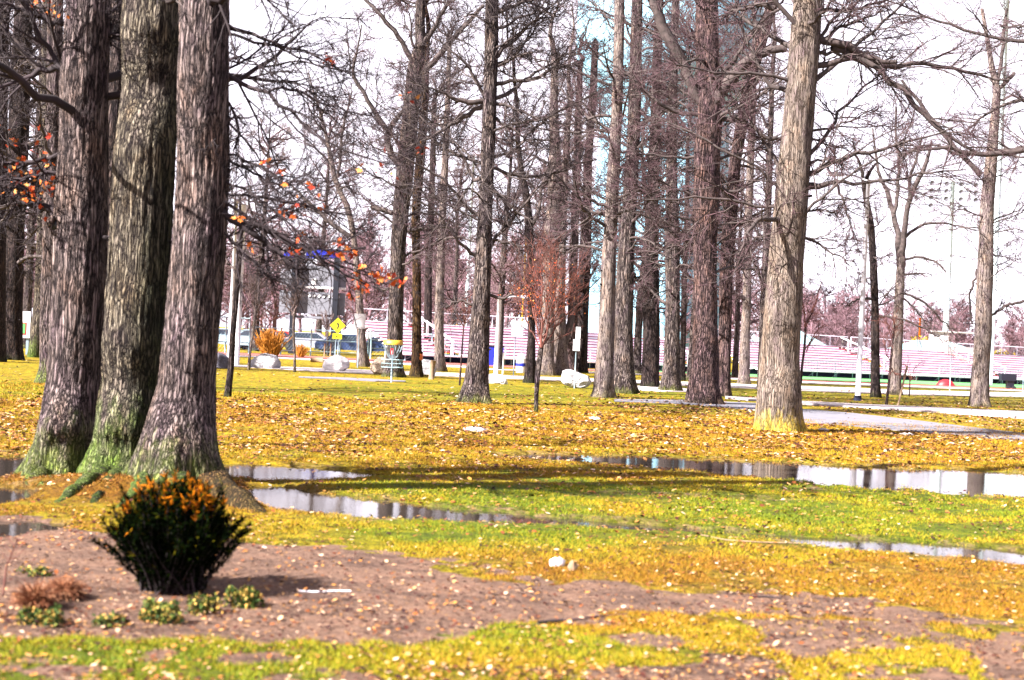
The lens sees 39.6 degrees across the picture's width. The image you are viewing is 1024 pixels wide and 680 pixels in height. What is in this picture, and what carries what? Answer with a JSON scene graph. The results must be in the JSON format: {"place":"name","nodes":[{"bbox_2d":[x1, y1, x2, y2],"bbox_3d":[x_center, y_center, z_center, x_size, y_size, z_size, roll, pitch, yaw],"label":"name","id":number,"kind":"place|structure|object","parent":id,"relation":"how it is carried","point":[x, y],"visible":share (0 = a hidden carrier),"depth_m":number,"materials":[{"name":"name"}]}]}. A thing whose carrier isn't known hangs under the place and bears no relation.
{"place":"outdoors","nodes":[
{"label":"outdoors","id":0,"kind":"place"},
{"bbox_2d":[42,574,92,600],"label":"dried grass","id":1,"kind":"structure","parent":0,"point":[72,588],"depth_m":7.93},
{"bbox_2d":[299,376,404,381],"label":"park path","id":2,"kind":"structure","parent":0,"point":[365,379],"depth_m":47.05,"materials":[{"name":"concrete"}]},
{"bbox_2d":[0,327,1023,679],"bbox_3d":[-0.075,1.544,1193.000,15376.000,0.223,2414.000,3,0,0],"label":"ground","id":3,"kind":"structure","parent":0,"point":[102,593],"depth_m":9.80,"materials":[{"name":"plant"}]},
{"bbox_2d":[0,0,46,361],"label":"oak tree","id":4,"kind":"object","parent":3,"relation":"on","point":[3,355],"visible":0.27,"depth_m":47.60,"materials":[{"name":"brown plant"}]},
{"bbox_2d":[23,311,30,354],"bbox_3d":[-19.936,-0.273,58.179,0.454,1.798,0.170,3,0,0],"label":"map board","id":5,"kind":"object","parent":3,"relation":"on","point":[26,323],"visible":0.54,"depth_m":58.11,"materials":[{"name":"white paint"}]},
{"bbox_2d":[1,1,64,359],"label":"oak tree","id":6,"kind":"object","parent":3,"relation":"on","point":[16,258],"visible":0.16,"depth_m":50.17,"materials":[{"name":"brown plant"}]},
{"bbox_2d":[0,0,65,383],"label":"oak tree","id":7,"kind":"object","parent":3,"relation":"on","point":[51,119],"visible":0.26,"depth_m":33.55,"materials":[{"name":"brown plant"}]},
{"bbox_2d":[15,563,53,576],"bbox_3d":[-2.911,1.412,8.655,0.248,0.097,0.185,3,0,0],"label":"plant","id":8,"kind":"object","parent":3,"relation":"on","point":[37,570],"visible":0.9,"depth_m":8.64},
{"bbox_2d":[4,577,67,610],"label":"dried grass","id":9,"kind":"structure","parent":3,"relation":"on","point":[36,596],"depth_m":7.64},
{"bbox_2d":[8,0,64,347],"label":"oak tree","id":10,"kind":"object","parent":3,"relation":"on","point":[27,299],"visible":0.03,"depth_m":69.82,"materials":[{"name":"brown plant"}]},
{"bbox_2d":[9,0,64,357],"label":"oak tree","id":11,"kind":"object","parent":3,"relation":"on","point":[33,349],"visible":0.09,"depth_m":54.97,"materials":[{"name":"brown plant"}]},
{"bbox_2d":[15,603,65,627],"bbox_3d":[-2.416,1.416,7.283,0.263,0.142,0.197,3,0,0],"label":"plant","id":12,"kind":"object","parent":3,"relation":"on","point":[51,616],"visible":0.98,"depth_m":7.26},
{"bbox_2d":[91,609,129,628],"bbox_3d":[-2.078,1.446,7.351,0.221,0.109,0.178,3,0,-24],"label":"plant","id":13,"kind":"object","parent":3,"relation":"on","point":[100,619],"visible":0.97,"depth_m":7.33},
{"bbox_2d":[47,0,250,261],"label":"oak tree","id":14,"kind":"object","parent":3,"relation":"on","point":[114,66],"visible":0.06,"depth_m":17.87,"materials":[{"name":"brown plant"}]},
{"bbox_2d":[138,596,184,625],"bbox_3d":[-1.850,1.435,7.507,0.282,0.154,0.173,3,0,18],"label":"plant","id":15,"kind":"object","parent":3,"relation":"on","point":[156,611],"visible":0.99,"depth_m":7.47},
{"bbox_2d":[9,0,325,502],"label":"oak tree","id":16,"kind":"object","parent":3,"relation":"on","point":[142,198],"visible":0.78,"depth_m":13.75,"materials":[{"name":"brown plant"}]},
{"bbox_2d":[89,469,253,595],"bbox_3d":[-1.985,1.140,8.367,0.910,0.779,0.972,3,0,0],"label":"juniper bush","id":17,"kind":"object","parent":3,"relation":"on","point":[172,537],"visible":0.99,"depth_m":8.21,"materials":[{"name":"plant"}]},
{"bbox_2d":[0,0,403,485],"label":"oak tree","id":18,"kind":"object","parent":3,"relation":"on","point":[76,220],"visible":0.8,"depth_m":14.15,"materials":[{"name":"brown plant"}]},
{"bbox_2d":[183,592,223,615],"bbox_3d":[-1.695,1.448,7.790,0.226,0.142,0.198,3,0,-37],"label":"plant","id":19,"kind":"object","parent":3,"relation":"on","point":[198,604],"visible":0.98,"depth_m":7.77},
{"bbox_2d":[172,94,272,311],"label":"oak tree","id":20,"kind":"object","parent":3,"relation":"on","point":[228,272],"visible":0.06,"depth_m":94.83,"materials":[{"name":"brown plant"}]},
{"bbox_2d":[227,201,237,356],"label":"utility pole","id":21,"kind":"object","parent":3,"relation":"on","point":[232,273],"visible":0.48,"depth_m":71.73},
{"bbox_2d":[234,205,245,364],"bbox_3d":[-10.890,-2.168,56.917,0.254,6.467,0.254,3,0,0],"label":"lamp pole","id":22,"kind":"object","parent":3,"relation":"on","point":[238,330],"visible":0.45,"depth_m":56.82,"materials":[{"name":"metal"}]},
{"bbox_2d":[222,585,266,608],"bbox_3d":[-1.504,1.454,8.009,0.187,0.156,0.249,3,0,41],"label":"plant","id":23,"kind":"object","parent":3,"relation":"on","point":[247,595],"visible":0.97,"depth_m":7.98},
{"bbox_2d":[222,248,275,329],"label":"woodland tree","id":24,"kind":"object","parent":3,"relation":"on","point":[244,308],"visible":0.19,"depth_m":142.16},
{"bbox_2d":[230,253,277,369],"bbox_3d":[-9.442,-0.998,52.022,1.624,4.371,1.743,3,0,-44],"label":"young tree","id":25,"kind":"object","parent":3,"relation":"on","point":[252,284],"visible":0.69,"depth_m":52.09,"materials":[{"name":"brown plant"}]},
{"bbox_2d":[223,164,287,396],"bbox_3d":[-5.809,-1.330,31.403,2.041,5.390,1.502,3,0,0],"label":"young tree","id":26,"kind":"object","parent":3,"relation":"on","point":[229,379],"visible":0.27,"depth_m":31.41,"materials":[{"name":"brown plant"}]},
{"bbox_2d":[251,353,280,367],"bbox_3d":[-9.611,0.828,55.346,1.196,0.648,0.701,3,0,0],"label":"boulder","id":27,"kind":"object","parent":3,"relation":"on","point":[264,360],"visible":0.78,"depth_m":55.09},
{"bbox_2d":[253,328,291,355],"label":"orange shrub","id":28,"kind":"object","parent":3,"relation":"on","point":[269,342],"visible":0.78,"depth_m":78.70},
{"bbox_2d":[250,217,302,330],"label":"woodland tree","id":29,"kind":"object","parent":3,"relation":"on","point":[274,315],"visible":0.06,"depth_m":159.36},
{"bbox_2d":[223,110,331,350],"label":"oak tree","id":30,"kind":"object","parent":3,"relation":"on","point":[264,150],"visible":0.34,"depth_m":93.84,"materials":[{"name":"brown plant"}]},
{"bbox_2d":[259,271,315,371],"bbox_3d":[-8.223,-0.709,52.335,2.326,3.912,1.557,3,0,0],"label":"young tree","id":31,"kind":"object","parent":3,"relation":"on","point":[293,310],"visible":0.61,"depth_m":52.26,"materials":[{"name":"brown plant"}]},
{"bbox_2d":[285,332,326,349],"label":"parked car","id":32,"kind":"object","parent":3,"relation":"on","point":[298,335],"visible":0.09,"depth_m":103.13,"materials":[{"name":"white metal"}]},
{"bbox_2d":[250,327,369,356],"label":"chain link fence","id":33,"kind":"object","parent":3,"relation":"on","point":[311,340],"visible":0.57,"depth_m":85.75,"materials":[{"name":"metal"}]},
{"bbox_2d":[279,250,345,355],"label":"scoreboard","id":34,"kind":"object","parent":3,"relation":"on","point":[338,305],"visible":0.55,"depth_m":92.00,"materials":[{"name":"grey metal"}]},
{"bbox_2d":[116,0,517,512],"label":"oak tree","id":35,"kind":"object","parent":3,"relation":"on","point":[179,432],"visible":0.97,"depth_m":13.29,"materials":[{"name":"brown plant"}]},
{"bbox_2d":[269,100,373,350],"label":"oak tree","id":36,"kind":"object","parent":3,"relation":"on","point":[319,327],"visible":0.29,"depth_m":111.69,"materials":[{"name":"brown plant"}]},
{"bbox_2d":[287,69,380,366],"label":"oak tree","id":37,"kind":"object","parent":3,"relation":"on","point":[363,360],"visible":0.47,"depth_m":65.76,"materials":[{"name":"brown plant"}]},
{"bbox_2d":[322,355,349,370],"bbox_3d":[-6.924,0.930,55.940,1.091,0.705,0.664,3,0,0],"label":"boulder","id":38,"kind":"object","parent":3,"relation":"on","point":[336,363],"visible":0.92,"depth_m":55.71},
{"bbox_2d":[330,318,344,354],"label":"warning sign","id":39,"kind":"object","parent":3,"relation":"on","point":[337,325],"visible":0.88,"depth_m":86.21,"materials":[{"name":"yellow metal"}]},
{"bbox_2d":[315,334,379,355],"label":"parked car","id":40,"kind":"object","parent":3,"relation":"on","point":[346,346],"visible":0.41,"depth_m":98.15,"materials":[{"name":"blue metal"}]},
{"bbox_2d":[339,236,389,330],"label":"woodland tree","id":41,"kind":"object","parent":3,"relation":"on","point":[367,279],"visible":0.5,"depth_m":138.97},
{"bbox_2d":[342,216,388,340],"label":"woodland tree","id":42,"kind":"object","parent":3,"relation":"on","point":[370,312],"visible":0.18,"depth_m":159.33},
{"bbox_2d":[381,340,403,381],"bbox_3d":[-3.899,0.706,46.319,0.724,1.408,0.724,3,0,0],"label":"disc golf basket","id":43,"kind":"object","parent":3,"relation":"on","point":[392,343],"visible":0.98,"depth_m":46.19,"materials":[{"name":"metal"}]},
{"bbox_2d":[293,0,517,377],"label":"oak tree","id":44,"kind":"object","parent":3,"relation":"on","point":[396,309],"visible":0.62,"depth_m":52.10,"materials":[{"name":"brown plant"}]},
{"bbox_2d":[330,0,481,376],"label":"oak tree","id":45,"kind":"object","parent":3,"relation":"on","point":[416,369],"visible":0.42,"depth_m":53.65,"materials":[{"name":"brown plant"}]},
{"bbox_2d":[403,253,424,327],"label":"woodland tree","id":46,"kind":"object","parent":3,"relation":"on","point":[409,304],"visible":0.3,"depth_m":138.25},
{"bbox_2d":[379,70,480,341],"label":"oak tree","id":47,"kind":"object","parent":3,"relation":"on","point":[428,300],"visible":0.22,"depth_m":89.72,"materials":[{"name":"brown plant"}]},
{"bbox_2d":[364,308,538,365],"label":"bleachers","id":48,"kind":"object","parent":3,"relation":"on","point":[453,341],"visible":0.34,"depth_m":89.27,"materials":[{"name":"metal"}]},
{"bbox_2d":[398,0,508,371],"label":"oak tree","id":49,"kind":"object","parent":3,"relation":"on","point":[439,357],"visible":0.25,"depth_m":63.93,"materials":[{"name":"brown plant"}]},
{"bbox_2d":[421,136,495,353],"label":"oak tree","id":50,"kind":"object","parent":3,"relation":"on","point":[456,274],"visible":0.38,"depth_m":97.63,"materials":[{"name":"brown plant"}]},
{"bbox_2d":[444,245,473,353],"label":"woodland tree","id":51,"kind":"object","parent":3,"relation":"on","point":[464,279],"visible":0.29,"depth_m":137.70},
{"bbox_2d":[440,287,495,384],"bbox_3d":[-1.237,-0.127,46.393,2.411,3.432,1.203,3,0,37],"label":"young tree","id":52,"kind":"object","parent":3,"relation":"on","point":[465,321],"visible":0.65,"depth_m":46.65,"materials":[{"name":"red plant"}]},
{"bbox_2d":[327,0,627,403],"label":"oak tree","id":53,"kind":"object","parent":3,"relation":"on","point":[475,387],"visible":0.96,"depth_m":34.48,"materials":[{"name":"brown plant"}]},
{"bbox_2d":[467,246,524,330],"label":"woodland tree","id":54,"kind":"object","parent":3,"relation":"on","point":[494,323],"visible":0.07,"depth_m":143.96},
{"bbox_2d":[432,94,581,368],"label":"oak tree","id":55,"kind":"object","parent":3,"relation":"on","point":[501,274],"visible":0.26,"depth_m":73.79,"materials":[{"name":"brown plant"}]},
{"bbox_2d":[490,232,527,342],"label":"woodland tree","id":56,"kind":"object","parent":3,"relation":"on","point":[507,319],"visible":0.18,"depth_m":181.25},
{"bbox_2d":[494,295,527,373],"bbox_3d":[0.059,-0.204,63.638,1.604,3.614,0.320,3,0,0],"label":"lamp pole","id":57,"kind":"object","parent":3,"relation":"on","point":[496,355],"visible":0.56,"depth_m":63.56,"materials":[{"name":"metal"}]},
{"bbox_2d":[0,379,1023,679],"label":"grass","id":58,"kind":"structure","parent":3,"relation":"on","point":[564,429],"depth_m":11.65,"materials":[{"name":"plant"}]},
{"bbox_2d":[0,348,1023,679],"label":"fallen leaves","id":59,"kind":"object","parent":3,"relation":"on","point":[602,444],"visible":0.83,"depth_m":13.77,"materials":[{"name":"yellow plant"}]},
{"bbox_2d":[0,454,1023,563],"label":"puddle water","id":60,"kind":"structure","parent":3,"relation":"on","point":[970,482],"depth_m":15.54,"materials":[{"name":"black liquid"}]},
{"bbox_2d":[511,321,522,375],"bbox_3d":[0.187,0.394,61.403,0.498,2.431,0.079,3,0,0],"label":"sign","id":61,"kind":"object","parent":3,"relation":"on","point":[515,331],"visible":1,"depth_m":61.37,"materials":[{"name":"metal"}]},
{"bbox_2d":[448,0,602,382],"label":"oak tree","id":62,"kind":"object","parent":3,"relation":"on","point":[530,368],"visible":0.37,"depth_m":53.17,"materials":[{"name":"brown plant"}]},
{"bbox_2d":[495,144,579,313],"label":"oak tree","id":63,"kind":"object","parent":3,"relation":"on","point":[545,157],"visible":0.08,"depth_m":104.08,"materials":[{"name":"brown plant"}]},
{"bbox_2d":[500,227,601,411],"bbox_3d":[0.811,-0.432,31.663,2.304,4.243,3.148,3,0,0],"label":"young tree","id":64,"kind":"object","parent":3,"relation":"on","point":[539,271],"visible":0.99,"depth_m":31.55,"materials":[{"name":"brown plant"}]},
{"bbox_2d":[495,0,613,375],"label":"oak tree","id":65,"kind":"object","parent":3,"relation":"on","point":[561,353],"visible":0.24,"depth_m":67.90,"materials":[{"name":"brown plant"}]},
{"bbox_2d":[501,0,612,375],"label":"oak tree","id":66,"kind":"object","parent":3,"relation":"on","point":[548,367],"visible":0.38,"depth_m":66.50,"materials":[{"name":"brown plant"}]},
{"bbox_2d":[511,1,620,371],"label":"oak tree","id":67,"kind":"object","parent":3,"relation":"on","point":[571,357],"visible":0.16,"depth_m":75.01,"materials":[{"name":"brown plant"}]},
{"bbox_2d":[561,369,590,387],"bbox_3d":[2.252,1.387,49.909,1.094,0.689,0.655,3,0,0],"label":"boulder","id":68,"kind":"object","parent":3,"relation":"on","point":[581,380],"visible":0.96,"depth_m":49.66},
{"bbox_2d":[532,21,627,372],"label":"oak tree","id":69,"kind":"object","parent":3,"relation":"on","point":[583,313],"visible":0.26,"depth_m":75.93,"materials":[{"name":"brown plant"}]},
{"bbox_2d":[515,317,688,371],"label":"bleachers","id":70,"kind":"object","parent":3,"relation":"on","point":[591,358],"visible":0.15,"depth_m":95.34,"materials":[{"name":"metal"}]},
{"bbox_2d":[477,0,735,397],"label":"oak tree","id":71,"kind":"object","parent":3,"relation":"on","point":[603,385],"visible":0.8,"depth_m":42.17,"materials":[{"name":"brown plant"}]},
{"bbox_2d":[553,0,695,386],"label":"oak tree","id":72,"kind":"object","parent":3,"relation":"on","point":[650,352],"visible":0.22,"depth_m":55.10,"materials":[{"name":"brown plant"}]},
{"bbox_2d":[525,0,767,393],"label":"oak tree","id":73,"kind":"object","parent":3,"relation":"on","point":[624,378],"visible":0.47,"depth_m":46.78,"materials":[{"name":"brown plant"}]},
{"bbox_2d":[578,48,726,373],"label":"oak tree","id":74,"kind":"object","parent":3,"relation":"on","point":[637,352],"visible":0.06,"depth_m":79.81,"materials":[{"name":"brown plant"}]},
{"bbox_2d":[577,0,757,390],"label":"oak tree","id":75,"kind":"object","parent":3,"relation":"on","point":[671,378],"visible":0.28,"depth_m":51.54,"materials":[{"name":"brown plant"}]},
{"bbox_2d":[576,0,763,360],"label":"water tower","id":76,"kind":"structure","parent":3,"relation":"on","point":[593,317],"depth_m":177.50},
{"bbox_2d":[619,5,726,380],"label":"oak tree","id":77,"kind":"object","parent":3,"relation":"on","point":[683,348],"visible":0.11,"depth_m":68.88,"materials":[{"name":"brown plant"}]},
{"bbox_2d":[588,0,771,380],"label":"oak tree","id":78,"kind":"object","parent":3,"relation":"on","point":[691,323],"visible":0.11,"depth_m":69.85,"materials":[{"name":"brown plant"}]},
{"bbox_2d":[552,0,858,403],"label":"oak tree","id":79,"kind":"object","parent":3,"relation":"on","point":[703,387],"visible":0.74,"depth_m":40.95,"materials":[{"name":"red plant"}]},
{"bbox_2d":[640,0,845,396],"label":"oak tree","id":80,"kind":"object","parent":3,"relation":"on","point":[725,318],"visible":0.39,"depth_m":48.34,"materials":[{"name":"brown plant"}]},
{"bbox_2d":[680,0,829,383],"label":"oak tree","id":81,"kind":"object","parent":3,"relation":"on","point":[744,365],"visible":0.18,"depth_m":67.09,"materials":[{"name":"brown plant"}]},
{"bbox_2d":[688,161,821,377],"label":"oak tree","id":82,"kind":"object","parent":3,"relation":"on","point":[735,361],"visible":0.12,"depth_m":83.87,"materials":[{"name":"brown plant"}]},
{"bbox_2d":[689,1,852,387],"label":"oak tree","id":83,"kind":"object","parent":3,"relation":"on","point":[761,276],"visible":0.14,"depth_m":61.03,"materials":[{"name":"brown plant"}]},
{"bbox_2d":[547,0,1023,431],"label":"oak tree","id":84,"kind":"object","parent":3,"relation":"on","point":[778,406],"visible":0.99,"depth_m":28.32,"materials":[{"name":"brown plant"}]},
{"bbox_2d":[801,290,826,340],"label":"woodland tree","id":85,"kind":"object","parent":3,"relation":"on","point":[815,323],"visible":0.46,"depth_m":137.27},
{"bbox_2d":[800,276,837,383],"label":"young tree","id":86,"kind":"object","parent":3,"relation":"on","point":[807,321],"visible":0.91,"depth_m":75.34,"materials":[{"name":"red plant"}]},
{"bbox_2d":[731,330,911,378],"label":"bleachers","id":87,"kind":"object","parent":3,"relation":"on","point":[826,366],"visible":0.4,"depth_m":104.78,"materials":[{"name":"metal"}]},
{"bbox_2d":[817,291,852,358],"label":"woodland tree","id":88,"kind":"object","parent":3,"relation":"on","point":[833,311],"visible":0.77,"depth_m":136.86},
{"bbox_2d":[659,370,1023,387],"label":"field turf","id":89,"kind":"structure","parent":3,"relation":"on","point":[886,381],"depth_m":97.42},
{"bbox_2d":[990,0,1011,384],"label":"stadium light","id":90,"kind":"object","parent":89,"relation":"on","point":[997,203],"visible":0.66,"depth_m":104.74,"materials":[{"name":"metal"}]},
{"bbox_2d":[829,303,858,358],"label":"woodland tree","id":91,"kind":"object","parent":3,"relation":"on","point":[847,328],"visible":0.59,"depth_m":140.99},
{"bbox_2d":[826,172,869,400],"bbox_3d":[11.917,-1.904,51.004,1.648,8.167,0.320,3,0,0],"label":"lamp pole","id":92,"kind":"object","parent":3,"relation":"on","point":[857,396],"visible":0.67,"depth_m":50.93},
{"bbox_2d":[850,290,885,360],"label":"woodland tree","id":93,"kind":"object","parent":3,"relation":"on","point":[866,329],"visible":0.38,"depth_m":185.71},
{"bbox_2d":[835,131,949,397],"bbox_3d":[15.027,-2.855,55.842,4.349,10.471,3.710,3,0,40],"label":"oak tree","id":94,"kind":"object","parent":3,"relation":"on","point":[875,386],"visible":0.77,"depth_m":56.34,"materials":[{"name":"brown plant"}]},
{"bbox_2d":[873,308,915,404],"bbox_3d":[12.720,0.572,48.008,1.482,3.399,1.389,3,0,-12],"label":"young tree","id":95,"kind":"object","parent":3,"relation":"on","point":[894,329],"visible":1,"depth_m":47.82,"materials":[{"name":"red plant"}]},
{"bbox_2d":[879,305,914,347],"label":"woodland tree","id":96,"kind":"object","parent":3,"relation":"on","point":[886,326],"visible":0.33,"depth_m":146.10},
{"bbox_2d":[845,92,978,394],"bbox_3d":[17.492,-4.376,62.274,6.500,13.750,5.020,3,0,19],"label":"oak tree","id":97,"kind":"object","parent":3,"relation":"on","point":[900,247],"visible":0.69,"depth_m":61.81,"materials":[{"name":"brown plant"}]},
{"bbox_2d":[886,340,963,372],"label":"house","id":98,"kind":"structure","parent":3,"relation":"on","point":[914,344],"depth_m":136.77,"materials":[{"name":"white glass"}]},
{"bbox_2d":[910,299,939,339],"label":"woodland tree","id":99,"kind":"object","parent":3,"relation":"on","point":[927,309],"visible":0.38,"depth_m":156.83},
{"bbox_2d":[850,337,1023,384],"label":"bleachers","id":100,"kind":"object","parent":3,"relation":"on","point":[941,371],"visible":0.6,"depth_m":112.52,"materials":[{"name":"metal"}]},
{"bbox_2d":[858,0,1023,220],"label":"oak tree","id":101,"kind":"object","parent":3,"relation":"on","point":[1001,39],"visible":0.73,"depth_m":35.12,"materials":[{"name":"brown plant"}]},
{"bbox_2d":[911,181,980,330],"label":"stadium light","id":102,"kind":"object","parent":3,"relation":"on","point":[948,282],"visible":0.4,"depth_m":129.81,"materials":[{"name":"metal"}]},
{"bbox_2d":[871,0,1023,407],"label":"oak tree","id":103,"kind":"object","parent":3,"relation":"on","point":[979,395],"visible":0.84,"depth_m":50.84,"materials":[{"name":"brown plant"}]},
{"bbox_2d":[926,330,973,367],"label":"press box","id":104,"kind":"object","parent":3,"relation":"on","point":[935,340],"visible":0.29,"depth_m":124.00,"materials":[{"name":"white paint"}]},
{"bbox_2d":[942,297,972,345],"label":"woodland tree","id":105,"kind":"object","parent":3,"relation":"on","point":[958,327],"visible":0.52,"depth_m":176.98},
{"bbox_2d":[8,0,1023,360],"label":"sky","id":106,"kind":"structure","parent":0,"point":[964,275],"materials":[{"name":"white"}]},
{"bbox_2d":[219,352,1023,389],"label":"running track","id":107,"kind":"structure","parent":0,"point":[279,355],"depth_m":83.92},
{"bbox_2d":[234,365,1023,396],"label":"concrete road","id":108,"kind":"structure","parent":0,"point":[837,389],"depth_m":62.70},
{"bbox_2d":[489,369,1023,391],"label":"field apron","id":109,"kind":"object","parent":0,"point":[811,382],"visible":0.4,"depth_m":80.87,"materials":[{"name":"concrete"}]},
{"bbox_2d":[614,399,1023,440],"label":"asphalt path","id":110,"kind":"structure","parent":0,"point":[824,416],"depth_m":34.94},
{"bbox_2d":[725,396,1023,418],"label":"sidewalk","id":111,"kind":"structure","parent":0,"point":[995,413],"depth_m":44.39,"materials":[{"name":"concrete"}]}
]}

